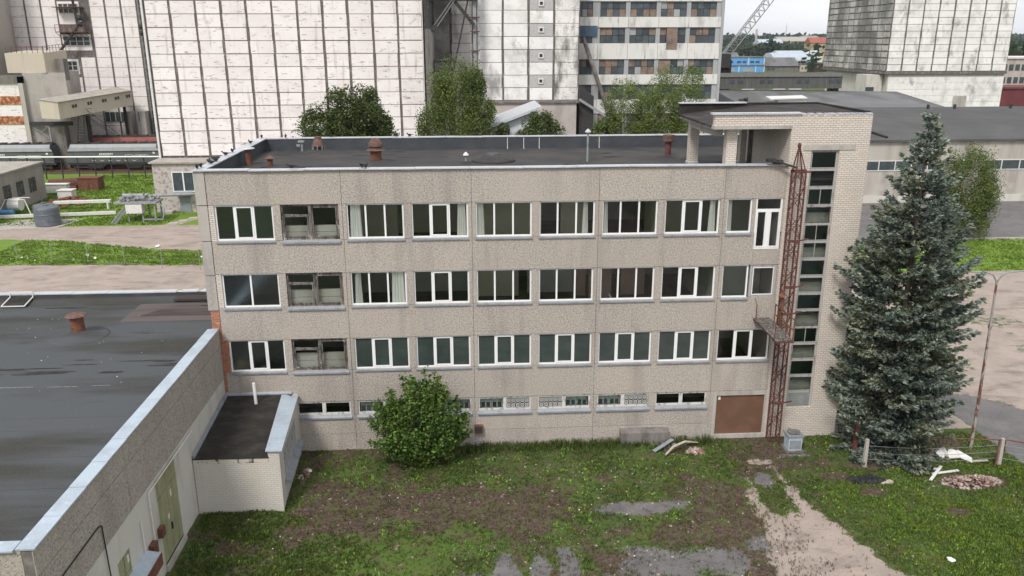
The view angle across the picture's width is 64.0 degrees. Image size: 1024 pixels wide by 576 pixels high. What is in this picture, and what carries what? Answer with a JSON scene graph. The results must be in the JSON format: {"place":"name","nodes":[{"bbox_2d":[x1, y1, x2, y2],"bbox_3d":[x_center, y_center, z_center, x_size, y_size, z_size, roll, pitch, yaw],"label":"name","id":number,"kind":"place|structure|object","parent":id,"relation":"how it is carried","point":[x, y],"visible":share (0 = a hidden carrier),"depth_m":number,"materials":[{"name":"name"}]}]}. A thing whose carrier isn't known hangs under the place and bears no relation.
{"place":"outdoors","nodes":[
{"label":"outdoors","id":0,"kind":"place"},
{"bbox_2d":[0,218,201,249],"bbox_3d":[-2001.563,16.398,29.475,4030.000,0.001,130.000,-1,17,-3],"label":"road","id":1,"kind":"structure","parent":0,"point":[178,236],"depth_m":87.44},
{"bbox_2d":[0,55,1023,575],"bbox_3d":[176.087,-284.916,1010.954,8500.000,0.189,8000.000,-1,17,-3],"label":"ground","id":2,"kind":"structure","parent":0,"point":[718,489],"depth_m":36.64,"materials":[{"name":"plant"}]},
{"bbox_2d":[0,0,20,74],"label":"round silo","id":3,"kind":"object","parent":2,"relation":"on","point":[7,37],"visible":0.32,"depth_m":132.26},
{"bbox_2d":[0,161,46,209],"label":"brick shed","id":4,"kind":"structure","parent":2,"relation":"on","point":[21,178],"depth_m":102.76,"materials":[{"name":"beige brick"}]},
{"bbox_2d":[0,219,83,229],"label":"concrete pad","id":5,"kind":"object","parent":2,"relation":"on","point":[17,227],"visible":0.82,"depth_m":91.83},
{"bbox_2d":[33,204,61,226],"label":"water tank","id":6,"kind":"object","parent":5,"relation":"on","point":[46,215],"visible":1,"depth_m":90.89,"materials":[{"name":"grey plastic"}]},
{"bbox_2d":[0,44,87,168],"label":"elevator house","id":7,"kind":"structure","parent":2,"relation":"on","point":[46,73],"depth_m":130.15,"materials":[{"name":"concrete"}]},
{"bbox_2d":[30,121,73,167],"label":"loading bay","id":8,"kind":"object","parent":2,"relation":"on","point":[59,134],"visible":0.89,"depth_m":131.24,"materials":[{"name":"concrete"}]},
{"bbox_2d":[0,156,158,179],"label":"pipe rack","id":9,"kind":"object","parent":2,"relation":"on","point":[77,157],"visible":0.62,"depth_m":122.51,"materials":[{"name":"white metal"}]},
{"bbox_2d":[8,0,155,141],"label":"grain silo","id":10,"kind":"object","parent":2,"relation":"on","point":[102,42],"visible":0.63,"depth_m":137.67,"materials":[{"name":"concrete"}]},
{"bbox_2d":[37,87,132,141],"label":"sloping gallery","id":11,"kind":"object","parent":2,"relation":"on","point":[67,106],"visible":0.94,"depth_m":130.91,"materials":[{"name":"beige metal"}]},
{"bbox_2d":[0,174,184,225],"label":"meadow grass","id":12,"kind":"structure","parent":2,"relation":"on","point":[97,193],"depth_m":102.43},
{"bbox_2d":[43,167,151,170],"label":"rail track","id":13,"kind":"structure","parent":2,"relation":"on","point":[87,169],"depth_m":131.79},
{"bbox_2d":[0,142,62,169],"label":"hopper wagon","id":14,"kind":"object","parent":13,"relation":"on","point":[13,149],"visible":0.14,"depth_m":129.46,"materials":[{"name":"grey paint"}]},
{"bbox_2d":[66,141,158,169],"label":"hopper wagon","id":15,"kind":"object","parent":13,"relation":"on","point":[123,148],"visible":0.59,"depth_m":130.28,"materials":[{"name":"grey paint"}]},
{"bbox_2d":[0,239,202,265],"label":"verge grass","id":16,"kind":"structure","parent":2,"relation":"on","point":[131,252],"depth_m":79.25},
{"bbox_2d":[0,265,205,292],"bbox_3d":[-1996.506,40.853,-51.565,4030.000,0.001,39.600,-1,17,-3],"label":"sand strip","id":17,"kind":"object","parent":2,"relation":"on","point":[33,278],"visible":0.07,"depth_m":71.63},
{"bbox_2d":[0,289,224,575],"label":"workshop hall","id":18,"kind":"structure","parent":2,"relation":"on","point":[110,400],"depth_m":32.19,"materials":[{"name":"white paint"}]},
{"bbox_2d":[92,134,156,141],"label":"hopper wagon","id":19,"kind":"object","parent":2,"relation":"on","point":[134,137],"visible":0.16,"depth_m":134.87,"materials":[{"name":"metal"}]},
{"bbox_2d":[111,193,194,224],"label":"pump stand","id":20,"kind":"object","parent":2,"relation":"on","point":[135,203],"visible":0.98,"depth_m":93.42,"materials":[{"name":"grey metal"}]},
{"bbox_2d":[148,158,212,213],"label":"silo annex","id":21,"kind":"object","parent":2,"relation":"on","point":[172,175],"visible":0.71,"depth_m":98.32,"materials":[{"name":"paint"}]},
{"bbox_2d":[171,172,194,191],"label":"window","id":22,"kind":"structure","parent":21,"relation":"in","point":[181,181],"depth_m":98.26,"materials":[{"name":"white plastic"}]},
{"bbox_2d":[192,383,303,513],"bbox_3d":[-11.905,7.175,38.031,3.932,4.351,5.590,-1,17,-3],"label":"brick annex","id":23,"kind":"object","parent":2,"relation":"on","point":[246,454],"visible":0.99,"depth_m":36.02,"materials":[{"name":"white brick"}]},
{"bbox_2d":[283,419,303,481],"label":"window","id":24,"kind":"structure","parent":23,"relation":"in","point":[292,450],"depth_m":38.11,"materials":[{"name":"grey paint"}]},
{"bbox_2d":[139,0,427,157],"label":"grain silo","id":25,"kind":"object","parent":2,"relation":"on","point":[226,75],"visible":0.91,"depth_m":98.67,"materials":[{"name":"concrete"}]},
{"bbox_2d":[176,497,392,575],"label":"corner grass","id":26,"kind":"structure","parent":2,"relation":"on","point":[259,554],"depth_m":33.26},
{"bbox_2d":[291,101,355,138],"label":"deciduous tree","id":27,"kind":"object","parent":2,"relation":"on","point":[315,117],"visible":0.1,"depth_m":74.72,"materials":[{"name":"green plant"}]},
{"bbox_2d":[321,82,392,138],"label":"deciduous tree","id":28,"kind":"object","parent":2,"relation":"on","point":[354,109],"visible":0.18,"depth_m":74.69,"materials":[{"name":"green plant"}]},
{"bbox_2d":[351,99,399,136],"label":"deciduous tree","id":29,"kind":"object","parent":2,"relation":"on","point":[379,119],"visible":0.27,"depth_m":74.57,"materials":[{"name":"green plant"}]},
{"bbox_2d":[365,364,472,470],"bbox_3d":[-4.469,6.237,39.236,5.255,5.148,3.164,-1,17,-3],"label":"bush","id":30,"kind":"object","parent":2,"relation":"on","point":[418,429],"visible":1,"depth_m":38.69,"materials":[{"name":"green plant"}]},
{"bbox_2d":[423,0,479,135],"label":"steel tower","id":31,"kind":"structure","parent":2,"relation":"on","point":[430,26],"depth_m":96.67,"materials":[{"name":"metal"}]},
{"bbox_2d":[433,1,473,135],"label":"grain silo","id":32,"kind":"object","parent":2,"relation":"on","point":[447,31],"visible":0.08,"depth_m":108.27,"materials":[{"name":"concrete"}]},
{"bbox_2d":[414,55,497,137],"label":"birch tree","id":33,"kind":"object","parent":2,"relation":"on","point":[474,113],"visible":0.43,"depth_m":74.59,"materials":[{"name":"green plant"}]},
{"bbox_2d":[470,100,541,135],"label":"white shed","id":34,"kind":"structure","parent":2,"relation":"on","point":[512,118],"depth_m":76.90,"materials":[{"name":"metal"}]},
{"bbox_2d":[476,0,579,136],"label":"grain silo","id":35,"kind":"object","parent":2,"relation":"on","point":[529,51],"visible":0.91,"depth_m":99.91,"materials":[{"name":"concrete"}]},
{"bbox_2d":[191,102,872,450],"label":"office building","id":36,"kind":"structure","parent":2,"relation":"on","point":[515,323],"depth_m":40.46,"materials":[{"name":"concrete"}]},
{"bbox_2d":[214,205,275,243],"bbox_3d":[-12.371,-2.963,37.935,2.720,1.780,0.250,-1,17,-3],"label":"window","id":37,"kind":"structure","parent":36,"relation":"in","point":[254,239],"depth_m":38.02,"materials":[{"name":"white plastic"}]},
{"bbox_2d":[221,273,281,310],"bbox_3d":[-12.364,0.172,38.881,2.720,1.770,0.250,-1,17,-3],"label":"window","id":38,"kind":"structure","parent":36,"relation":"in","point":[238,307],"depth_m":39.02,"materials":[{"name":"glass"}]},
{"bbox_2d":[229,339,286,374],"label":"window","id":39,"kind":"structure","parent":36,"relation":"in","point":[255,370],"depth_m":39.94,"materials":[{"name":"white plastic"}]},
{"bbox_2d":[280,204,340,243],"bbox_3d":[-9.383,-3.022,38.229,2.720,1.850,0.530,-1,17,-3],"label":"window","id":40,"kind":"structure","parent":36,"relation":"in","point":[291,232],"depth_m":38.29,"materials":[{"name":"grey wood"}]},
{"bbox_2d":[286,272,344,310],"bbox_3d":[-9.376,0.113,39.176,2.720,1.840,0.530,-1,17,-3],"label":"window","id":41,"kind":"structure","parent":36,"relation":"in","point":[315,296],"depth_m":39.25,"materials":[{"name":"grey wood"}]},
{"bbox_2d":[291,338,348,374],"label":"window","id":42,"kind":"structure","parent":36,"relation":"in","point":[320,360],"depth_m":40.22,"materials":[{"name":"grey wood"}]},
{"bbox_2d":[298,401,351,419],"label":"window","id":43,"kind":"structure","parent":36,"relation":"in","point":[315,415],"depth_m":40.86,"materials":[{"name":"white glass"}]},
{"bbox_2d":[346,203,404,241],"bbox_3d":[-6.381,-3.079,38.274,2.720,1.780,0.250,-1,17,-3],"label":"window","id":44,"kind":"structure","parent":36,"relation":"in","point":[375,238],"depth_m":38.37,"materials":[{"name":"white plastic"}]},
{"bbox_2d":[350,271,407,307],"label":"window","id":45,"kind":"structure","parent":36,"relation":"in","point":[385,304],"depth_m":39.32,"materials":[{"name":"white plastic"}]},
{"bbox_2d":[354,337,410,371],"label":"window","id":46,"kind":"structure","parent":36,"relation":"in","point":[376,353],"depth_m":40.26,"materials":[{"name":"white plastic"}]},
{"bbox_2d":[392,272,405,301],"bbox_3d":[-5.462,-0.048,39.437,0.670,1.740,0.103,-1,17,-3],"label":"curtain","id":47,"kind":"object","parent":36,"relation":"hanging from","point":[398,288],"visible":1,"depth_m":39.44,"materials":[{"name":"white fabric"}]},
{"bbox_2d":[411,202,468,240],"bbox_3d":[-3.387,-3.137,38.443,2.720,1.780,0.250,-1,17,-3],"label":"window","id":48,"kind":"structure","parent":36,"relation":"in","point":[447,236],"depth_m":38.53,"materials":[{"name":"white plastic"}]},
{"bbox_2d":[413,270,469,306],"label":"window","id":49,"kind":"structure","parent":36,"relation":"in","point":[434,302],"depth_m":39.49,"materials":[{"name":"white plastic"}]},
{"bbox_2d":[416,335,470,369],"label":"window","id":50,"kind":"structure","parent":36,"relation":"in","point":[434,351],"depth_m":40.42,"materials":[{"name":"glass"}]},
{"bbox_2d":[475,201,532,239],"bbox_3d":[-0.392,-3.195,38.612,2.720,1.780,0.250,-1,17,-3],"label":"window","id":51,"kind":"structure","parent":36,"relation":"in","point":[501,236],"depth_m":38.71,"materials":[{"name":"white plastic"}]},
{"bbox_2d":[476,269,531,305],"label":"window","id":52,"kind":"structure","parent":36,"relation":"in","point":[483,302],"depth_m":39.68,"materials":[{"name":"white plastic"}]},
{"bbox_2d":[477,334,531,368],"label":"window","id":53,"kind":"structure","parent":36,"relation":"in","point":[497,351],"depth_m":40.59,"materials":[{"name":"white plastic"}]},
{"bbox_2d":[478,396,531,414],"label":"window","id":54,"kind":"structure","parent":36,"relation":"in","point":[485,404],"depth_m":41.39,"materials":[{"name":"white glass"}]},
{"bbox_2d":[537,394,590,413],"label":"window","id":55,"kind":"structure","parent":36,"relation":"in","point":[569,402],"depth_m":41.55,"materials":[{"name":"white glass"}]},
{"bbox_2d":[537,332,591,366],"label":"window","id":56,"kind":"structure","parent":36,"relation":"in","point":[553,348],"depth_m":40.76,"materials":[{"name":"white plastic"}]},
{"bbox_2d":[538,268,593,303],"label":"window","id":57,"kind":"structure","parent":36,"relation":"in","point":[582,300],"depth_m":39.85,"materials":[{"name":"white plastic"}]},
{"bbox_2d":[538,200,594,238],"bbox_3d":[2.603,-3.253,38.782,2.720,1.780,0.250,-1,17,-3],"label":"window","id":58,"kind":"structure","parent":36,"relation":"in","point":[565,235],"depth_m":38.90,"materials":[{"name":"white plastic"}]},
{"bbox_2d":[596,393,648,411],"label":"window","id":59,"kind":"structure","parent":36,"relation":"in","point":[604,401],"depth_m":41.74,"materials":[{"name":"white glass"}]},
{"bbox_2d":[597,331,650,365],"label":"window","id":60,"kind":"structure","parent":36,"relation":"in","point":[618,348],"depth_m":40.93,"materials":[{"name":"glass"}]},
{"bbox_2d":[599,266,654,302],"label":"window","id":61,"kind":"structure","parent":36,"relation":"in","point":[631,299],"depth_m":40.01,"materials":[{"name":"white plastic"}]},
{"bbox_2d":[601,200,657,237],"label":"window","id":62,"kind":"structure","parent":36,"relation":"in","point":[629,234],"depth_m":39.08,"materials":[{"name":"white plastic"}]},
{"bbox_2d":[654,391,706,409],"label":"window","id":63,"kind":"structure","parent":36,"relation":"in","point":[699,405],"depth_m":41.87,"materials":[{"name":"white plastic"}]},
{"bbox_2d":[656,330,710,363],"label":"window","id":64,"kind":"structure","parent":36,"relation":"in","point":[680,345],"depth_m":41.10,"materials":[{"name":"glass"}]},
{"bbox_2d":[660,265,715,301],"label":"window","id":65,"kind":"structure","parent":36,"relation":"in","point":[680,297],"depth_m":40.17,"materials":[{"name":"white plastic"}]},
{"bbox_2d":[663,199,719,236],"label":"window","id":66,"kind":"structure","parent":36,"relation":"in","point":[698,232],"depth_m":39.21,"materials":[{"name":"white plastic"}]},
{"bbox_2d":[711,390,766,438],"bbox_3d":[11.683,6.490,42.304,2.750,2.650,0.260,-1,17,-3],"label":"service door","id":67,"kind":"structure","parent":36,"relation":"in","point":[736,413],"depth_m":42.31,"materials":[{"name":"metal"}]},
{"bbox_2d":[715,329,768,362],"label":"window","id":68,"kind":"structure","parent":36,"relation":"in","point":[739,358],"depth_m":41.31,"materials":[{"name":"white plastic"}]},
{"bbox_2d":[747,264,776,296],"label":"window","id":69,"kind":"structure","parent":36,"relation":"in","point":[749,294],"depth_m":40.24,"materials":[{"name":"white plastic"}]},
{"bbox_2d":[753,198,782,248],"bbox_3d":[12.299,-3.123,39.452,1.310,2.540,0.120,-1,17,-3],"label":"balcony door","id":70,"kind":"structure","parent":36,"relation":"in","point":[765,245],"depth_m":39.45,"materials":[{"name":"white plastic"}]},
{"bbox_2d":[753,299,794,346],"bbox_3d":[12.700,2.113,39.326,1.253,2.429,3.151,-1,17,-3],"label":"gangway","id":71,"kind":"object","parent":36,"relation":"attached to","point":[773,331],"visible":1,"depth_m":38.88,"materials":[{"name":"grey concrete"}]},
{"bbox_2d":[515,109,567,136],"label":"bush","id":72,"kind":"object","parent":2,"relation":"on","point":[545,126],"visible":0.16,"depth_m":74.73,"materials":[{"name":"green plant"}]},
{"bbox_2d":[446,433,717,455],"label":"tall grass","id":73,"kind":"structure","parent":2,"relation":"on","point":[557,443],"depth_m":41.62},
{"bbox_2d":[576,85,605,136],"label":"covered stair","id":74,"kind":"object","parent":2,"relation":"on","point":[585,108],"visible":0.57,"depth_m":101.60,"materials":[{"name":"concrete"}]},
{"bbox_2d":[182,434,1023,575],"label":"bright weeds","id":75,"kind":"object","parent":2,"relation":"on","point":[590,520],"visible":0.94,"depth_m":36.42,"materials":[{"name":"green plant"}]},
{"bbox_2d":[454,473,780,575],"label":"asphalt patches","id":76,"kind":"object","parent":2,"relation":"on","point":[682,566],"visible":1,"depth_m":32.65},
{"bbox_2d":[214,436,1021,575],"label":"stones","id":77,"kind":"object","parent":2,"relation":"on","point":[525,562],"visible":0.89,"depth_m":35.76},
{"bbox_2d":[598,78,660,133],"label":"willow tree","id":78,"kind":"object","parent":2,"relation":"on","point":[626,87],"visible":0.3,"depth_m":76.01,"materials":[{"name":"green plant"}]},
{"bbox_2d":[625,90,688,135],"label":"deciduous tree","id":79,"kind":"object","parent":2,"relation":"on","point":[673,128],"visible":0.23,"depth_m":73.79,"materials":[{"name":"green plant"}]},
{"bbox_2d":[640,64,706,135],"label":"willow tree","id":80,"kind":"object","parent":2,"relation":"on","point":[689,91],"visible":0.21,"depth_m":76.55,"materials":[{"name":"green plant"}]},
{"bbox_2d":[720,0,773,89],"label":"crane","id":81,"kind":"object","parent":2,"relation":"on","point":[726,62],"visible":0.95,"depth_m":211.29,"materials":[{"name":"grey metal"}]},
{"bbox_2d":[731,56,764,71],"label":"blue factory","id":82,"kind":"structure","parent":2,"relation":"on","point":[748,63],"depth_m":532.16,"materials":[{"name":"paint"}]},
{"bbox_2d":[719,73,843,90],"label":"conveyor gallery","id":83,"kind":"object","parent":2,"relation":"on","point":[784,81],"visible":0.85,"depth_m":156.49,"materials":[{"name":"grey concrete"}]},
{"bbox_2d":[765,143,810,442],"bbox_3d":[13.025,0.636,40.128,2.109,15.350,1.002,-1,17,-3],"label":"lattice mast","id":84,"kind":"object","parent":2,"relation":"on","point":[796,171],"visible":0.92,"depth_m":39.66,"materials":[{"name":"metal"}]},
{"bbox_2d":[780,429,804,453],"bbox_3d":[14.145,7.741,41.271,0.900,0.980,0.850,-1,17,-3],"label":"electric cabinet","id":85,"kind":"object","parent":2,"relation":"on","point":[793,443],"visible":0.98,"depth_m":40.97,"materials":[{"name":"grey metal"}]},
{"bbox_2d":[722,32,1023,44],"bbox_3d":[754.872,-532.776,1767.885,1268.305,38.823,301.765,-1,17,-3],"label":"wood","id":86,"kind":"object","parent":2,"relation":"on","point":[749,38],"visible":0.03,"depth_m":1648.68,"materials":[{"name":"green plant"}]},
{"bbox_2d":[822,111,987,475],"bbox_3d":[18.855,0.055,39.323,7.011,16.901,6.981,-1,17,-3],"label":"blue spruce","id":87,"kind":"object","parent":2,"relation":"on","point":[887,403],"visible":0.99,"depth_m":38.47,"materials":[{"name":"green plant"}]},
{"bbox_2d":[801,37,1023,69],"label":"wood","id":88,"kind":"object","parent":2,"relation":"on","point":[1016,48],"visible":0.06,"depth_m":513.09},
{"bbox_2d":[822,0,1016,106],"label":"grain silo","id":89,"kind":"object","parent":2,"relation":"on","point":[947,53],"visible":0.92,"depth_m":177.54,"materials":[{"name":"concrete"}]},
{"bbox_2d":[858,201,1023,238],"bbox_3d":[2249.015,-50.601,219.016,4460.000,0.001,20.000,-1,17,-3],"label":"asphalt yard","id":90,"kind":"structure","parent":2,"relation":"on","point":[1009,222],"depth_m":93.68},
{"bbox_2d":[861,437,1023,466],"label":"wire fence","id":91,"kind":"object","parent":2,"relation":"on","point":[1001,447],"visible":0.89,"depth_m":39.51,"materials":[{"name":"concrete"}]},
{"bbox_2d":[940,474,1003,489],"bbox_3d":[21.507,8.997,38.259,3.034,0.301,1.366,-1,17,-3],"label":"rubble heap","id":92,"kind":"object","parent":2,"relation":"on","point":[988,480],"visible":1,"depth_m":38.13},
{"bbox_2d":[942,139,1007,241],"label":"birch tree","id":93,"kind":"object","parent":2,"relation":"on","point":[980,203],"visible":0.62,"depth_m":83.25,"materials":[{"name":"green plant"}]},
{"bbox_2d":[968,270,1023,450],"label":"lamp post","id":94,"kind":"object","parent":2,"relation":"on","point":[990,325],"visible":0.98,"depth_m":39.85,"materials":[{"name":"metal"}]},
{"bbox_2d":[999,85,1023,105],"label":"building","id":95,"kind":"structure","parent":2,"relation":"on","point":[1013,94],"depth_m":230.96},
{"bbox_2d":[1003,56,1023,84],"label":"office slab","id":96,"kind":"structure","parent":2,"relation":"on","point":[1014,75],"depth_m":239.01,"materials":[{"name":"white paint"}]},
{"bbox_2d":[171,430,1023,575],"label":"yard grass","id":97,"kind":"structure","parent":0,"point":[419,469],"depth_m":36.12,"materials":[{"name":"plant"}]},
{"bbox_2d":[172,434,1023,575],"bbox_3d":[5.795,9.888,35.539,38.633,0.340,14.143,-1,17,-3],"label":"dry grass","id":98,"kind":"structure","parent":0,"point":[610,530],"depth_m":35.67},
{"bbox_2d":[579,0,724,135],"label":"mill building","id":99,"kind":"structure","parent":0,"point":[636,41],"depth_m":104.57,"materials":[{"name":"concrete"}]},
{"bbox_2d":[628,59,653,73],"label":"window","id":100,"kind":"structure","parent":99,"relation":"in","point":[635,66],"depth_m":105.49,"materials":[{"name":"glass"}]},
{"bbox_2d":[629,27,654,42],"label":"window","id":101,"kind":"structure","parent":99,"relation":"in","point":[644,34],"depth_m":104.38,"materials":[{"name":"glass"}]},
{"bbox_2d":[630,2,656,16],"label":"window","id":102,"kind":"structure","parent":99,"relation":"in","point":[638,9],"depth_m":103.48,"materials":[{"name":"glass"}]},
{"bbox_2d":[661,2,686,16],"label":"window","id":103,"kind":"structure","parent":99,"relation":"in","point":[668,9],"depth_m":103.68,"materials":[{"name":"glass"}]},
{"bbox_2d":[689,27,714,42],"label":"window","id":104,"kind":"structure","parent":99,"relation":"in","point":[697,34],"depth_m":104.80,"materials":[{"name":"glass"}]},
{"bbox_2d":[764,57,799,71],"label":"grey house","id":105,"kind":"structure","parent":0,"point":[781,64],"depth_m":536.38,"materials":[{"name":"concrete"}]},
{"bbox_2d":[744,459,910,575],"bbox_3d":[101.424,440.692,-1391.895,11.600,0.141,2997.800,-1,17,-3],"label":"dirt track","id":106,"kind":"structure","parent":0,"point":[829,545],"depth_m":33.53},
{"bbox_2d":[718,89,943,106],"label":"store building","id":107,"kind":"structure","parent":0,"point":[870,98],"depth_m":150.60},
{"bbox_2d":[723,104,1023,202],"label":"warehouse","id":108,"kind":"structure","parent":0,"point":[895,129],"depth_m":104.12,"materials":[{"name":"grey concrete"}]},
{"bbox_2d":[866,160,965,170],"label":"window","id":109,"kind":"structure","parent":108,"relation":"in","point":[890,165],"depth_m":102.70,"materials":[{"name":"white paint"}]},
{"bbox_2d":[723,0,1023,35],"label":"sky","id":110,"kind":"structure","parent":0,"point":[810,17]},
{"bbox_2d":[815,453,1023,575],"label":"sunlit grass","id":111,"kind":"structure","parent":0,"point":[1012,512],"depth_m":35.19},
{"bbox_2d":[840,271,1023,462],"bbox_3d":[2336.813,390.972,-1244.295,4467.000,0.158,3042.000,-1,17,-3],"label":"concrete road","id":112,"kind":"structure","parent":0,"point":[1001,412],"depth_m":52.01,"materials":[{"name":"concrete"}]},
{"bbox_2d":[861,238,1023,270],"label":"grass","id":113,"kind":"structure","parent":0,"point":[1011,247],"depth_m":79.05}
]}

